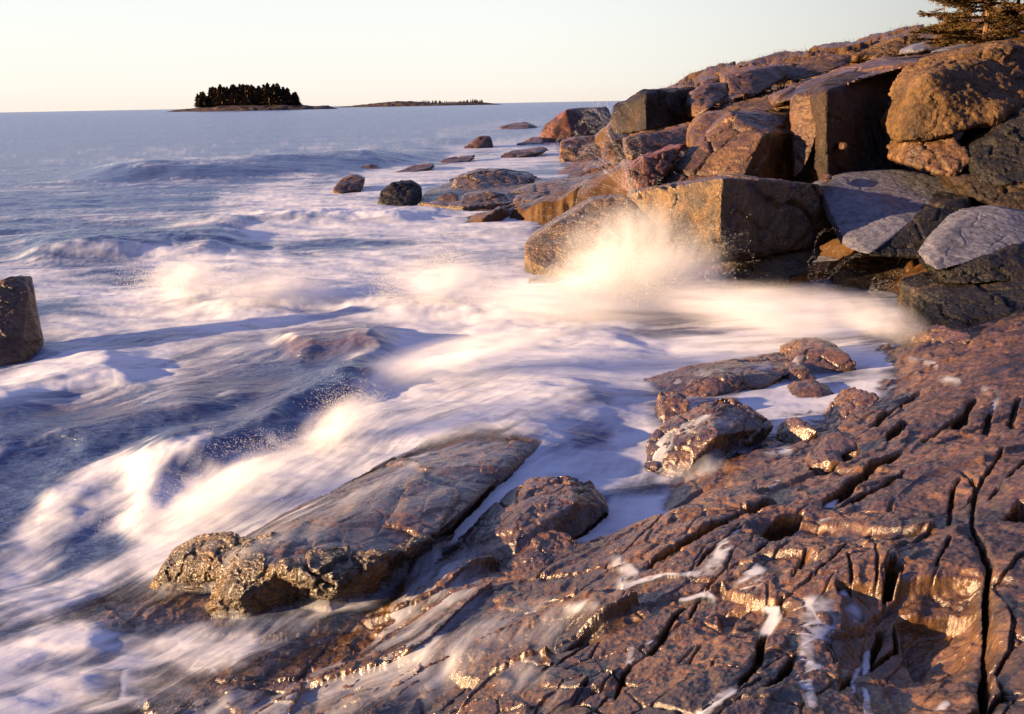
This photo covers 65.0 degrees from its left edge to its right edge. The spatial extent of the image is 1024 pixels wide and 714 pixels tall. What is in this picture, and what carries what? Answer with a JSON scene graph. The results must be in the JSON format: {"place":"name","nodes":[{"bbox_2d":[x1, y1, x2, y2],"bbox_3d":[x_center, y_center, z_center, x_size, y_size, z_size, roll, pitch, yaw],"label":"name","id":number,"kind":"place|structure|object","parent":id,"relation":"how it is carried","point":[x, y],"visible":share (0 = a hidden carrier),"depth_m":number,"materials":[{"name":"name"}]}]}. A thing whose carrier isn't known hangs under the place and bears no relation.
{"place":"outdoors","nodes":[
{"label":"outdoors","id":0,"kind":"place"},
{"bbox_2d":[75,361,406,543],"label":"flying drops","id":1,"kind":"object","parent":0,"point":[261,454],"visible":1,"depth_m":6.53,"materials":[{"name":"white liquid"}]},
{"bbox_2d":[168,104,337,111],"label":"island terrain","id":2,"kind":"structure","parent":0,"point":[255,107],"depth_m":925.32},
{"bbox_2d":[198,92,206,107],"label":"spruce tree","id":3,"kind":"object","parent":2,"relation":"on","point":[203,100],"visible":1,"depth_m":937.37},
{"bbox_2d":[198,92,208,106],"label":"spruce tree","id":4,"kind":"object","parent":2,"relation":"on","point":[200,98],"visible":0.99,"depth_m":937.32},
{"bbox_2d":[205,87,214,106],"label":"spruce tree","id":5,"kind":"object","parent":2,"relation":"on","point":[209,97],"visible":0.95,"depth_m":939.24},
{"bbox_2d":[210,87,216,106],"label":"spruce tree","id":6,"kind":"object","parent":2,"relation":"on","point":[215,91],"visible":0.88,"depth_m":939.03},
{"bbox_2d":[213,91,221,106],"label":"spruce tree","id":7,"kind":"object","parent":2,"relation":"on","point":[216,98],"visible":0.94,"depth_m":936.15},
{"bbox_2d":[215,84,227,105],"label":"spruce tree","id":8,"kind":"object","parent":2,"relation":"on","point":[222,98],"visible":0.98,"depth_m":935.28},
{"bbox_2d":[227,84,241,104],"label":"spruce tree","id":9,"kind":"object","parent":2,"relation":"on","point":[233,95],"visible":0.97,"depth_m":934.79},
{"bbox_2d":[232,88,243,105],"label":"spruce tree","id":10,"kind":"object","parent":2,"relation":"on","point":[241,95],"visible":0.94,"depth_m":935.79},
{"bbox_2d":[239,84,244,105],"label":"spruce tree","id":11,"kind":"object","parent":2,"relation":"on","point":[243,87],"visible":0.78,"depth_m":936.98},
{"bbox_2d":[241,85,254,105],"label":"spruce tree","id":12,"kind":"object","parent":2,"relation":"on","point":[246,98],"visible":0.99,"depth_m":935.47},
{"bbox_2d":[249,84,257,104],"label":"spruce tree","id":13,"kind":"object","parent":2,"relation":"on","point":[252,91],"visible":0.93,"depth_m":937.93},
{"bbox_2d":[251,89,261,104],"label":"spruce tree","id":14,"kind":"object","parent":2,"relation":"on","point":[256,93],"visible":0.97,"depth_m":939.03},
{"bbox_2d":[254,87,264,104],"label":"spruce tree","id":15,"kind":"object","parent":2,"relation":"on","point":[260,92],"visible":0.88,"depth_m":938.98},
{"bbox_2d":[262,82,275,105],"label":"spruce tree","id":16,"kind":"object","parent":2,"relation":"on","point":[266,98],"visible":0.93,"depth_m":934.68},
{"bbox_2d":[266,88,273,105],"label":"spruce tree","id":17,"kind":"object","parent":2,"relation":"on","point":[270,89],"visible":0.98,"depth_m":934.97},
{"bbox_2d":[267,84,279,105],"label":"spruce tree","id":18,"kind":"object","parent":2,"relation":"on","point":[274,90],"visible":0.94,"depth_m":934.74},
{"bbox_2d":[273,87,283,104],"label":"spruce tree","id":19,"kind":"object","parent":2,"relation":"on","point":[278,97],"visible":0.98,"depth_m":935.98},
{"bbox_2d":[280,86,288,104],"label":"spruce tree","id":20,"kind":"object","parent":2,"relation":"on","point":[283,89],"visible":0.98,"depth_m":938.08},
{"bbox_2d":[283,88,293,104],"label":"spruce tree","id":21,"kind":"object","parent":2,"relation":"on","point":[288,98],"visible":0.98,"depth_m":939.22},
{"bbox_2d":[291,92,298,104],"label":"spruce tree","id":22,"kind":"object","parent":2,"relation":"on","point":[294,94],"visible":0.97,"depth_m":940.61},
{"bbox_2d":[334,101,501,107],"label":"island terrain","id":23,"kind":"structure","parent":0,"point":[398,103],"depth_m":1680.42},
{"bbox_2d":[0,101,995,713],"bbox_3d":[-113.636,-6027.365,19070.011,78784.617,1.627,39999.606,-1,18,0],"label":"water","id":24,"kind":"structure","parent":0,"point":[106,389],"depth_m":10.47,"materials":[{"name":"liquid"}]},
{"bbox_2d":[0,275,43,365],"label":"sea rock","id":25,"kind":"object","parent":24,"relation":"in","point":[21,338],"visible":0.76,"depth_m":11.23,"materials":[{"name":"brown stone"}]},
{"bbox_2d":[332,174,364,193],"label":"sea rock","id":26,"kind":"object","parent":24,"relation":"in","point":[352,183],"visible":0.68,"depth_m":31.77,"materials":[{"name":"brown stone"}]},
{"bbox_2d":[361,164,380,168],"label":"sea rock","id":27,"kind":"object","parent":24,"relation":"in","point":[370,166],"visible":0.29,"depth_m":41.88,"materials":[{"name":"brown stone"}]},
{"bbox_2d":[377,180,421,205],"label":"sea rock","id":28,"kind":"object","parent":24,"relation":"in","point":[404,193],"visible":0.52,"depth_m":27.03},
{"bbox_2d":[395,163,434,172],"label":"sea rock","id":29,"kind":"object","parent":24,"relation":"in","point":[423,167],"visible":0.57,"depth_m":40.72,"materials":[{"name":"brown stone"}]},
{"bbox_2d":[73,174,767,315],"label":"flying drops","id":30,"kind":"object","parent":24,"relation":"on","point":[449,267],"visible":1,"depth_m":12.07,"materials":[{"name":"white liquid"}]},
{"bbox_2d":[438,192,458,200],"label":"sea rock","id":31,"kind":"object","parent":24,"relation":"in","point":[449,196],"visible":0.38,"depth_m":27.03,"materials":[{"name":"brown stone"}]},
{"bbox_2d":[439,154,474,162],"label":"sea rock","id":32,"kind":"object","parent":24,"relation":"in","point":[467,158],"visible":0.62,"depth_m":46.24,"materials":[{"name":"brown stone"}]},
{"bbox_2d":[464,136,492,147],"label":"sea rock","id":33,"kind":"object","parent":24,"relation":"in","point":[482,142],"visible":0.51,"depth_m":60.56,"materials":[{"name":"brown stone"}]},
{"bbox_2d":[499,122,536,128],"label":"sea rock","id":34,"kind":"object","parent":24,"relation":"in","point":[524,125],"visible":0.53,"depth_m":105.53,"materials":[{"name":"brown stone"}]},
{"bbox_2d":[500,146,547,157],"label":"sea rock","id":35,"kind":"object","parent":24,"relation":"in","point":[531,152],"visible":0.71,"depth_m":49.67,"materials":[{"name":"brown stone"}]},
{"bbox_2d":[516,137,542,144],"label":"sea rock","id":36,"kind":"object","parent":24,"relation":"in","point":[534,140],"visible":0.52,"depth_m":64.74,"materials":[{"name":"brown stone"}]},
{"bbox_2d":[540,107,610,141],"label":"sea rock","id":37,"kind":"object","parent":24,"relation":"in","point":[565,124],"visible":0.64,"depth_m":68.47,"materials":[{"name":"stone"}]},
{"bbox_2d":[557,156,607,176],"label":"sea rock","id":38,"kind":"object","parent":24,"relation":"in","point":[572,169],"visible":0.23,"depth_m":37.65,"materials":[{"name":"brown stone"}]},
{"bbox_2d":[524,194,698,287],"bbox_3d":[1.911,-2.282,16.325,3.365,1.750,4.009,-1,18,0],"label":"boulder","id":39,"kind":"object","parent":24,"relation":"in","point":[537,252],"visible":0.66,"depth_m":15.70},
{"bbox_2d":[513,180,739,294],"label":"flying drops","id":40,"kind":"object","parent":24,"relation":"on","point":[625,234],"visible":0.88,"depth_m":11.98,"materials":[{"name":"white liquid"}]},
{"bbox_2d":[0,0,1023,111],"label":"sky","id":41,"kind":"structure","parent":0,"point":[56,55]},
{"bbox_2d":[25,11,1023,713],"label":"ground","id":42,"kind":"structure","parent":0,"point":[913,547],"depth_m":4.10,"materials":[{"name":"stone"}]},
{"bbox_2d":[149,531,250,593],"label":"boulder","id":43,"kind":"object","parent":42,"relation":"on","point":[195,564],"visible":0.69,"depth_m":5.43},
{"bbox_2d":[205,532,298,620],"bbox_3d":[-1.622,1.473,5.168,0.627,0.505,0.664,-1,18,0],"label":"boulder","id":44,"kind":"object","parent":42,"relation":"on","point":[244,586],"visible":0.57,"depth_m":4.94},
{"bbox_2d":[230,428,541,568],"bbox_3d":[-0.621,1.063,6.265,1.379,0.497,3.222,13,22,37],"label":"rock ledge","id":45,"kind":"object","parent":42,"relation":"on","point":[438,492],"visible":0.65,"depth_m":5.81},
{"bbox_2d":[261,533,435,617],"bbox_3d":[-0.953,1.412,5.116,1.170,0.519,0.552,-11,20,-27],"label":"rock ledge","id":46,"kind":"object","parent":45,"relation":"attached to","point":[316,579],"visible":0.85,"depth_m":4.92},
{"bbox_2d":[417,177,546,210],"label":"sea rock","id":47,"kind":"object","parent":42,"relation":"on","point":[430,196],"visible":0.3,"depth_m":27.48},
{"bbox_2d":[451,168,536,188],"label":"sea rock","id":48,"kind":"object","parent":47,"relation":"on","point":[481,178],"visible":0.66,"depth_m":31.18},
{"bbox_2d":[507,175,592,205],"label":"sea rock","id":49,"kind":"object","parent":47,"relation":"on","point":[529,192],"visible":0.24,"depth_m":27.53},
{"bbox_2d":[461,189,506,216],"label":"sea rock","id":50,"kind":"object","parent":42,"relation":"on","point":[490,195],"visible":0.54,"depth_m":26.32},
{"bbox_2d":[508,206,513,215],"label":"sea rock","id":51,"kind":"object","parent":42,"relation":"on","point":[510,209],"visible":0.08,"depth_m":24.36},
{"bbox_2d":[447,475,608,571],"bbox_3d":[0.168,1.200,5.747,0.739,0.560,1.399,12,22,36],"label":"rock ledge","id":52,"kind":"object","parent":42,"relation":"on","point":[516,520],"visible":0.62,"depth_m":5.53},
{"bbox_2d":[506,529,579,569],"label":"boulder","id":53,"kind":"object","parent":42,"relation":"on","point":[546,547],"visible":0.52,"depth_m":5.10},
{"bbox_2d":[559,135,600,161],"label":"sea rock","id":54,"kind":"object","parent":42,"relation":"on","point":[580,143],"visible":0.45,"depth_m":45.73,"materials":[{"name":"brown stone"}]},
{"bbox_2d":[556,91,643,196],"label":"flying drops","id":55,"kind":"object","parent":42,"relation":"on","point":[607,150],"visible":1,"depth_m":11.72,"materials":[{"name":"white liquid"}]},
{"bbox_2d":[601,141,625,161],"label":"block","id":56,"kind":"structure","parent":42,"relation":"on","point":[614,152],"depth_m":30.41,"materials":[{"name":"brown stone"}]},
{"bbox_2d":[605,127,628,141],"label":"block","id":57,"kind":"structure","parent":56,"relation":"on","point":[616,137],"depth_m":29.98,"materials":[{"name":"brown stone"}]},
{"bbox_2d":[620,143,684,191],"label":"boulder","id":58,"kind":"object","parent":42,"relation":"on","point":[657,165],"visible":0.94,"depth_m":15.64,"materials":[{"name":"stone"}]},
{"bbox_2d":[623,124,688,159],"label":"boulder","id":59,"kind":"object","parent":42,"relation":"on","point":[655,140],"visible":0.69,"depth_m":18.06,"materials":[{"name":"brown stone"}]},
{"bbox_2d":[610,87,694,134],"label":"boulder","id":60,"kind":"object","parent":59,"relation":"on","point":[652,109],"visible":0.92,"depth_m":20.46,"materials":[{"name":"brown stone"}]},
{"bbox_2d":[655,390,689,422],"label":"boulder","id":61,"kind":"object","parent":42,"relation":"on","point":[669,404],"visible":0.55,"depth_m":7.59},
{"bbox_2d":[644,397,772,484],"bbox_3d":[1.595,0.765,6.931,1.291,0.590,0.741,-13,21,-33],"label":"rock ledge","id":62,"kind":"object","parent":42,"relation":"on","point":[728,425],"visible":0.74,"depth_m":6.74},
{"bbox_2d":[699,77,719,85],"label":"block","id":63,"kind":"structure","parent":42,"relation":"on","point":[713,80],"depth_m":29.78,"materials":[{"name":"brown stone"}]},
{"bbox_2d":[714,70,726,76],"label":"block","id":64,"kind":"structure","parent":63,"relation":"on","point":[716,74],"depth_m":30.03,"materials":[{"name":"brown stone"}]},
{"bbox_2d":[644,352,789,407],"bbox_3d":[2.354,0.304,8.641,1.831,0.467,0.892,-7,18,-17],"label":"rock ledge","id":65,"kind":"object","parent":42,"relation":"on","point":[722,377],"visible":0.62,"depth_m":8.43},
{"bbox_2d":[657,111,793,185],"bbox_3d":[4.854,-4.386,16.853,1.837,1.488,4.805,13,22,37],"label":"boulder","id":66,"kind":"object","parent":42,"relation":"on","point":[755,143],"visible":0.66,"depth_m":15.86,"materials":[{"name":"brown stone"}]},
{"bbox_2d":[686,110,724,147],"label":"boulder","id":67,"kind":"object","parent":66,"relation":"on","point":[699,125],"visible":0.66,"depth_m":17.54,"materials":[{"name":"brown stone"}]},
{"bbox_2d":[708,86,789,111],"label":"boulder","id":68,"kind":"object","parent":42,"relation":"on","point":[759,102],"visible":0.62,"depth_m":19.84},
{"bbox_2d":[684,82,727,117],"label":"boulder","id":69,"kind":"object","parent":68,"relation":"on","point":[702,99],"visible":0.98,"depth_m":20.48,"materials":[{"name":"brown stone"}]},
{"bbox_2d":[719,63,787,99],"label":"boulder","id":70,"kind":"object","parent":68,"relation":"on","point":[746,82],"visible":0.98,"depth_m":21.69,"materials":[{"name":"brown stone"}]},
{"bbox_2d":[698,245,822,301],"bbox_3d":[4.366,-1.464,14.127,2.278,0.874,2.587,-1,18,0],"label":"boulder","id":71,"kind":"object","parent":42,"relation":"on","point":[780,269],"visible":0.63,"depth_m":13.44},
{"bbox_2d":[627,173,836,266],"bbox_3d":[4.038,-2.680,14.463,4.150,1.441,2.432,-14,22,-35],"label":"boulder","id":72,"kind":"object","parent":71,"relation":"on","point":[785,216],"visible":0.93,"depth_m":13.04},
{"bbox_2d":[776,417,817,442],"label":"boulder","id":73,"kind":"object","parent":42,"relation":"on","point":[794,429],"visible":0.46,"depth_m":6.74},
{"bbox_2d":[778,362,815,382],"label":"boulder","id":74,"kind":"object","parent":42,"relation":"on","point":[798,371],"visible":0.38,"depth_m":8.52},
{"bbox_2d":[788,379,833,412],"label":"boulder","id":75,"kind":"object","parent":42,"relation":"on","point":[809,388],"visible":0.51,"depth_m":8.04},
{"bbox_2d":[780,53,851,82],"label":"boulder","id":76,"kind":"object","parent":42,"relation":"on","point":[806,68],"visible":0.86,"depth_m":24.16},
{"bbox_2d":[780,337,855,373],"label":"boulder","id":77,"kind":"object","parent":42,"relation":"on","point":[816,355],"visible":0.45,"depth_m":8.84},
{"bbox_2d":[814,51,831,55],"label":"block","id":78,"kind":"structure","parent":42,"relation":"on","point":[823,52],"depth_m":37.79,"materials":[{"name":"brown stone"}]},
{"bbox_2d":[804,449,844,475],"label":"boulder","id":79,"kind":"object","parent":42,"relation":"on","point":[823,462],"visible":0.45,"depth_m":5.63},
{"bbox_2d":[659,19,992,93],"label":"grass","id":80,"kind":"structure","parent":42,"relation":"on","point":[915,25],"depth_m":39.72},
{"bbox_2d":[813,433,857,459],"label":"boulder","id":81,"kind":"object","parent":42,"relation":"on","point":[843,445],"visible":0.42,"depth_m":5.87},
{"bbox_2d":[822,387,878,422],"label":"boulder","id":82,"kind":"object","parent":42,"relation":"on","point":[846,404],"visible":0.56,"depth_m":7.36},
{"bbox_2d":[807,56,925,180],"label":"boulder","id":83,"kind":"structure","parent":42,"relation":"on","point":[851,115],"depth_m":15.89,"materials":[{"name":"brown stone"}]},
{"bbox_2d":[789,91,815,176],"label":"boulder","id":84,"kind":"object","parent":83,"relation":"on","point":[802,132],"visible":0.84,"depth_m":15.78,"materials":[{"name":"brown stone"}]},
{"bbox_2d":[835,142,846,149],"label":"boulder","id":85,"kind":"object","parent":83,"relation":"attached to","point":[841,145],"visible":1,"depth_m":15.04,"materials":[{"name":"brown stone"}]},
{"bbox_2d":[768,51,936,106],"bbox_3d":[8.586,-6.608,18.915,8.165,1.302,3.036,-15,23,-38],"label":"boulder","id":86,"kind":"object","parent":83,"relation":"on","point":[886,66],"visible":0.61,"depth_m":17.76,"materials":[{"name":"brown stone"}]},
{"bbox_2d":[828,253,905,288],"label":"boulder","id":87,"kind":"object","parent":42,"relation":"on","point":[857,270],"visible":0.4,"depth_m":13.41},
{"bbox_2d":[845,45,904,62],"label":"boulder","id":88,"kind":"object","parent":42,"relation":"on","point":[861,55],"visible":0.66,"depth_m":28.88,"materials":[{"name":"beige stone"}]},
{"bbox_2d":[870,35,922,47],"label":"boulder","id":89,"kind":"object","parent":42,"relation":"on","point":[899,41],"visible":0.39,"depth_m":31.36,"materials":[{"name":"beige stone"}]},
{"bbox_2d":[887,166,907,169],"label":"block","id":90,"kind":"structure","parent":42,"relation":"on","point":[900,167],"depth_m":16.58,"materials":[{"name":"brown stone"}]},
{"bbox_2d":[906,167,928,174],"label":"block","id":91,"kind":"structure","parent":42,"relation":"on","point":[913,169],"depth_m":15.95,"materials":[{"name":"brown stone"}]},
{"bbox_2d":[869,191,970,258],"bbox_3d":[6.613,-2.159,12.992,2.728,0.809,1.277,-13,21,-32],"label":"boulder","id":92,"kind":"object","parent":42,"relation":"on","point":[907,240],"visible":0.5,"depth_m":12.55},
{"bbox_2d":[813,169,954,253],"bbox_3d":[6.327,-2.660,14.094,3.972,0.959,2.306,-14,22,-36],"label":"boulder","id":93,"kind":"object","parent":92,"relation":"on","point":[871,211],"visible":0.83,"depth_m":13.56,"materials":[{"name":"stone"}]},
{"bbox_2d":[820,174,831,181],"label":"boulder","id":94,"kind":"object","parent":93,"relation":"on","point":[826,178],"visible":1,"depth_m":14.12,"materials":[{"name":"brown stone"}]},
{"bbox_2d":[899,41,941,54],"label":"boulder","id":95,"kind":"object","parent":42,"relation":"on","point":[916,48],"visible":0.8,"depth_m":27.41,"materials":[{"name":"stone"}]},
{"bbox_2d":[910,324,971,345],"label":"boulder","id":96,"kind":"object","parent":42,"relation":"on","point":[942,334],"visible":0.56,"depth_m":9.03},
{"bbox_2d":[929,1,952,23],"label":"spruce tree","id":97,"kind":"object","parent":42,"relation":"on","point":[942,8],"visible":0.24,"depth_m":27.89,"materials":[{"name":"green plant"}]},
{"bbox_2d":[931,43,972,52],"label":"boulder","id":98,"kind":"object","parent":42,"relation":"on","point":[953,47],"visible":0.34,"depth_m":24.70,"materials":[{"name":"stone"}]},
{"bbox_2d":[923,18,981,47],"bbox_3d":[14.395,-10.502,26.106,1.933,1.016,1.654,-14,21,-35],"label":"spruce tree","id":99,"kind":"object","parent":42,"relation":"on","point":[942,44],"visible":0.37,"depth_m":25.98,"materials":[{"name":"green plant"}]},
{"bbox_2d":[897,271,1023,330],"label":"boulder","id":100,"kind":"object","parent":42,"relation":"on","point":[976,306],"visible":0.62,"depth_m":10.22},
{"bbox_2d":[919,244,1023,283],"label":"boulder","id":101,"kind":"object","parent":100,"relation":"on","point":[1004,263],"visible":0.56,"depth_m":10.67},
{"bbox_2d":[917,205,1023,269],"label":"boulder","id":102,"kind":"object","parent":101,"relation":"on","point":[962,235],"visible":0.98,"depth_m":11.37,"materials":[{"name":"stone"}]},
{"bbox_2d":[907,0,1023,42],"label":"spruce tree","id":103,"kind":"object","parent":42,"relation":"on","point":[986,9],"visible":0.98,"depth_m":23.27,"materials":[{"name":"green plant"}]},
{"bbox_2d":[917,0,1020,40],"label":"spruce tree","id":104,"kind":"object","parent":42,"relation":"on","point":[940,18],"visible":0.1,"depth_m":26.57,"materials":[{"name":"green plant"}]},
{"bbox_2d":[971,202,982,206],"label":"block","id":105,"kind":"structure","parent":42,"relation":"on","point":[975,204],"depth_m":13.47,"materials":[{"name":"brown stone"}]},
{"bbox_2d":[933,173,1023,209],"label":"boulder","id":106,"kind":"object","parent":42,"relation":"on","point":[972,188],"visible":0.62,"depth_m":12.92,"materials":[{"name":"brown stone"}]},
{"bbox_2d":[886,135,969,176],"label":"boulder","id":107,"kind":"object","parent":106,"relation":"on","point":[947,156],"visible":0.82,"depth_m":13.72,"materials":[{"name":"brown stone"}]},
{"bbox_2d":[880,40,1023,142],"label":"boulder","id":108,"kind":"structure","parent":107,"relation":"on","point":[940,94],"depth_m":14.19,"materials":[{"name":"brown stone"}]},
{"bbox_2d":[957,107,1023,185],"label":"boulder","id":109,"kind":"object","parent":106,"relation":"on","point":[996,154],"visible":0.73,"depth_m":13.31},
{"bbox_2d":[969,0,1023,44],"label":"spruce tree","id":110,"kind":"object","parent":42,"relation":"on","point":[1005,7],"visible":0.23,"depth_m":24.16,"materials":[{"name":"green plant"}]},
{"bbox_2d":[971,0,1023,36],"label":"spruce tree","id":111,"kind":"object","parent":42,"relation":"on","point":[1020,25],"visible":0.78,"depth_m":22.81,"materials":[{"name":"green plant"}]},
{"bbox_3d":[8.773,-10.722,29.833,0.846,0.266,2.106,0,8,16],"label":"small block","id":112,"kind":"object","parent":42,"relation":"on","visible":0},
{"bbox_2d":[748,58,766,65],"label":"block","id":113,"kind":"structure","parent":112,"relation":"on","point":[756,62],"depth_m":29.64,"materials":[{"name":"brown stone"}]},
{"bbox_2d":[866,274,959,324],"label":"flying drops","id":114,"kind":"object","parent":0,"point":[900,303],"visible":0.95,"depth_m":9.49,"materials":[{"name":"white liquid"}]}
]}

